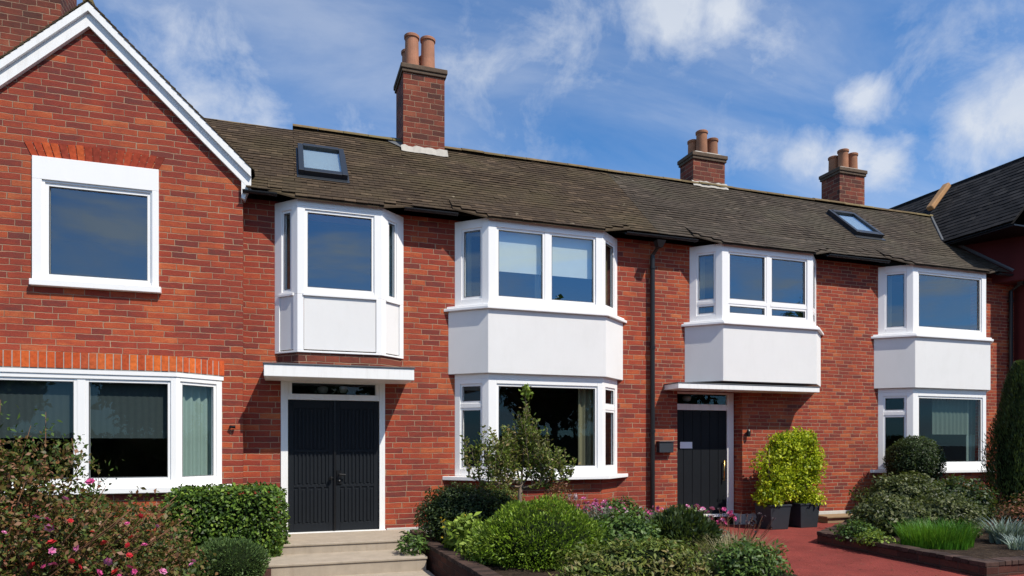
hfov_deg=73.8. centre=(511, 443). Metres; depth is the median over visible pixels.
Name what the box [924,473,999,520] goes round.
leafy shrub
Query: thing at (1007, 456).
conifer
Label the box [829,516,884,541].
leafy plant
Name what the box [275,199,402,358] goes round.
bay window
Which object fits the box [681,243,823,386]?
bay window
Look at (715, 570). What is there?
grass clump
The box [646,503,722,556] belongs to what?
leafy plant
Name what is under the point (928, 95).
sky
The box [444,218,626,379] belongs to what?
bay window
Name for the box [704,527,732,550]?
leafy plant
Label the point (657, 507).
pink flowers
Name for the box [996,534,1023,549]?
spiky plant
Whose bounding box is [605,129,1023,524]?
terraced house
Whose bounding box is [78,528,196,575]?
leafy plant
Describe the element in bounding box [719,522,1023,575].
path
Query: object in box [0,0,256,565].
gable house
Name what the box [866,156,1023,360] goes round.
neighbouring house
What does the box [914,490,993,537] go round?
leafy shrub
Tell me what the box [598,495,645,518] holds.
leafy plant
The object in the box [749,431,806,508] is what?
golden shrub
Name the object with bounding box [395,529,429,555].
fern
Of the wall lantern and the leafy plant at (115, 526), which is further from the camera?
the wall lantern
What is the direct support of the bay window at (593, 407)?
in the terraced house at (419, 297)
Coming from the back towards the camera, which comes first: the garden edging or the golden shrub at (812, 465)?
the golden shrub at (812, 465)
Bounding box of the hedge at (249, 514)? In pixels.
[158,481,290,566]
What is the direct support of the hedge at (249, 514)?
on the soil
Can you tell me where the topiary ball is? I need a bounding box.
[882,435,946,483]
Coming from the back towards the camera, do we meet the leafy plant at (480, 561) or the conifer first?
the conifer
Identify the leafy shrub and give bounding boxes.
[846,490,939,535]
[849,471,950,508]
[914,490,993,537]
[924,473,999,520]
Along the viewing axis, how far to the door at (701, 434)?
13.32 m
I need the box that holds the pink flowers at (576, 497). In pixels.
[568,493,585,508]
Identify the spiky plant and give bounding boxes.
[974,516,1023,544]
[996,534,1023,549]
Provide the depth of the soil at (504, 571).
7.83 m
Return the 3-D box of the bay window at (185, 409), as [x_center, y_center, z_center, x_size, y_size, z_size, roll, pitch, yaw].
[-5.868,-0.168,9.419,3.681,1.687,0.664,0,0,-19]
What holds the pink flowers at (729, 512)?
on the soil at (504, 571)
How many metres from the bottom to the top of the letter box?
0.212 m
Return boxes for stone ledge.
[818,513,858,522]
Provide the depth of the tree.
9.65 m
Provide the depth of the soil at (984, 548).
9.23 m
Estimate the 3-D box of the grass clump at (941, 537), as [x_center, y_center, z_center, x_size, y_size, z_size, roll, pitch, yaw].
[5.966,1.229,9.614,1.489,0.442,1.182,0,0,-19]
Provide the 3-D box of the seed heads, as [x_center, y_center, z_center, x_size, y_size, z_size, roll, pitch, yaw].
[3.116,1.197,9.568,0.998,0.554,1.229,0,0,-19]
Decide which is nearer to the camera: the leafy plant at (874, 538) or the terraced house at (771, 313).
the leafy plant at (874, 538)
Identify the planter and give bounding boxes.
[754,503,791,529]
[784,502,820,527]
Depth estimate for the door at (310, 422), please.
10.76 m
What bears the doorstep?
on the ground
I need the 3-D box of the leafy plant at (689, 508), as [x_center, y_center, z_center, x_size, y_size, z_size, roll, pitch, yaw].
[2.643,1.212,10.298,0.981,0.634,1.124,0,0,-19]
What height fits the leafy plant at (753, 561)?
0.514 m
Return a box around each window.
[0,367,231,495]
[29,155,161,293]
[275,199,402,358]
[442,373,627,480]
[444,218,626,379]
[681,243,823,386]
[870,388,985,472]
[871,264,993,391]
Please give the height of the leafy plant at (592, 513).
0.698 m
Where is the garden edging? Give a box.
[259,569,270,575]
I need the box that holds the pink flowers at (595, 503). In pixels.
[582,499,631,509]
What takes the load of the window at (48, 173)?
in the gable house at (127, 171)
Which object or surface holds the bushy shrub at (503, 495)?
on the soil at (504, 571)
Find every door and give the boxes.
[288,400,333,531]
[334,401,378,530]
[677,410,725,513]
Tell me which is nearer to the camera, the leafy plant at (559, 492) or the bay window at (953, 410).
the leafy plant at (559, 492)
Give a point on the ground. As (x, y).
(729, 521)
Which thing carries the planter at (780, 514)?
on the path
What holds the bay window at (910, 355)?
in the terraced house at (771, 313)
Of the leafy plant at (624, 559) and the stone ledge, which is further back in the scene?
the stone ledge
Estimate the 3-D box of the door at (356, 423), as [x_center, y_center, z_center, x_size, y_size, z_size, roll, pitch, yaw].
[-2.497,0.344,10.972,0.714,2.073,0.127,0,0,-19]
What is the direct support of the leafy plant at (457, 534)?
on the soil at (504, 571)
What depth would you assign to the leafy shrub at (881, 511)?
10.64 m
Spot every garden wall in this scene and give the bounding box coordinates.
[410,529,501,575]
[817,519,1023,575]
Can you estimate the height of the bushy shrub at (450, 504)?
0.971 m
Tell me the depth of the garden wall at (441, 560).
8.65 m
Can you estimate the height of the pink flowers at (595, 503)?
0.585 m
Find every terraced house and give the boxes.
[205,32,659,535]
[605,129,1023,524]
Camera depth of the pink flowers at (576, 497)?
11.03 m
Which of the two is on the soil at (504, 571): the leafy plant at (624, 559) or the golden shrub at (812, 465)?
the leafy plant at (624, 559)
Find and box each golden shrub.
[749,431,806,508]
[780,425,827,506]
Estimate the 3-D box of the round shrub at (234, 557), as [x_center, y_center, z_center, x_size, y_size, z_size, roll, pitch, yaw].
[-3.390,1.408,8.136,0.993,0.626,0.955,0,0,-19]
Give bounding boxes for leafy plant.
[8,494,168,574]
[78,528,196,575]
[440,512,486,554]
[456,536,494,564]
[539,479,578,512]
[548,534,717,575]
[575,501,631,527]
[586,506,667,551]
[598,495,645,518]
[643,507,661,524]
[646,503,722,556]
[663,504,713,518]
[699,533,794,575]
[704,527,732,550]
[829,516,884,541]
[853,527,899,546]
[984,492,1023,531]
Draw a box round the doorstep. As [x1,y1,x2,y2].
[263,529,433,575]
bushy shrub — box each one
[411,481,506,544]
[478,482,525,523]
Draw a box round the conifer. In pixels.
[978,359,1023,520]
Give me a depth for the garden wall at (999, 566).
8.71 m
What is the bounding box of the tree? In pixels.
[459,383,580,507]
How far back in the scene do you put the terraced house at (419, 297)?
11.38 m
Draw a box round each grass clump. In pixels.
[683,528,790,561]
[695,548,737,575]
[888,517,986,549]
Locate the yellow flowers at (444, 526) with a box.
[440,514,465,547]
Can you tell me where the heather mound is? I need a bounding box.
[464,491,609,571]
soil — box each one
[429,533,797,575]
[844,509,1023,558]
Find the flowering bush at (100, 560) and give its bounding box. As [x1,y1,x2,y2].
[0,400,218,575]
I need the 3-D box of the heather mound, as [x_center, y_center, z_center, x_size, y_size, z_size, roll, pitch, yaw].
[0.360,1.084,8.441,1.941,0.974,1.384,0,0,-19]
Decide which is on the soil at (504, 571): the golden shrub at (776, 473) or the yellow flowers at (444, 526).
the yellow flowers at (444, 526)
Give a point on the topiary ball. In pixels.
(920, 454)
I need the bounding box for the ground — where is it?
[713,516,732,523]
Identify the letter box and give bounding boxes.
[656,441,673,452]
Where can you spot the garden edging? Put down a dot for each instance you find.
(268, 572)
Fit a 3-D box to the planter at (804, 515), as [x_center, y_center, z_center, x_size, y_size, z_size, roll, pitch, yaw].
[5.502,1.337,12.956,0.474,0.455,0.474,0,0,-19]
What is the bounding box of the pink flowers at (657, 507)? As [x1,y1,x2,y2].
[591,504,659,522]
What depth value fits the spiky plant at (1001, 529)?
9.91 m
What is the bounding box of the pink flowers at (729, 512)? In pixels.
[647,504,736,528]
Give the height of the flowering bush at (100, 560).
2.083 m
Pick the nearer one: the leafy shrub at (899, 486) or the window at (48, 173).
the window at (48, 173)
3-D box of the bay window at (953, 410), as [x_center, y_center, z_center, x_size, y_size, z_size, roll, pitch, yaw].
[9.251,-0.279,14.639,3.484,1.768,0.624,0,0,-19]
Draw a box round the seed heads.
[704,508,775,541]
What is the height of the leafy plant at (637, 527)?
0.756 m
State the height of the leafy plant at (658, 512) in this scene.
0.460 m
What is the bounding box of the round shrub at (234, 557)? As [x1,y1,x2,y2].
[185,536,271,575]
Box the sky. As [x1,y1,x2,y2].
[77,0,1023,208]
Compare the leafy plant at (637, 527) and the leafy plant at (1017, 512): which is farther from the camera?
the leafy plant at (1017, 512)
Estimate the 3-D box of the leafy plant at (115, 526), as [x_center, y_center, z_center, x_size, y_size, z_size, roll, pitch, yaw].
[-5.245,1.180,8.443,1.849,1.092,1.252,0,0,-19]

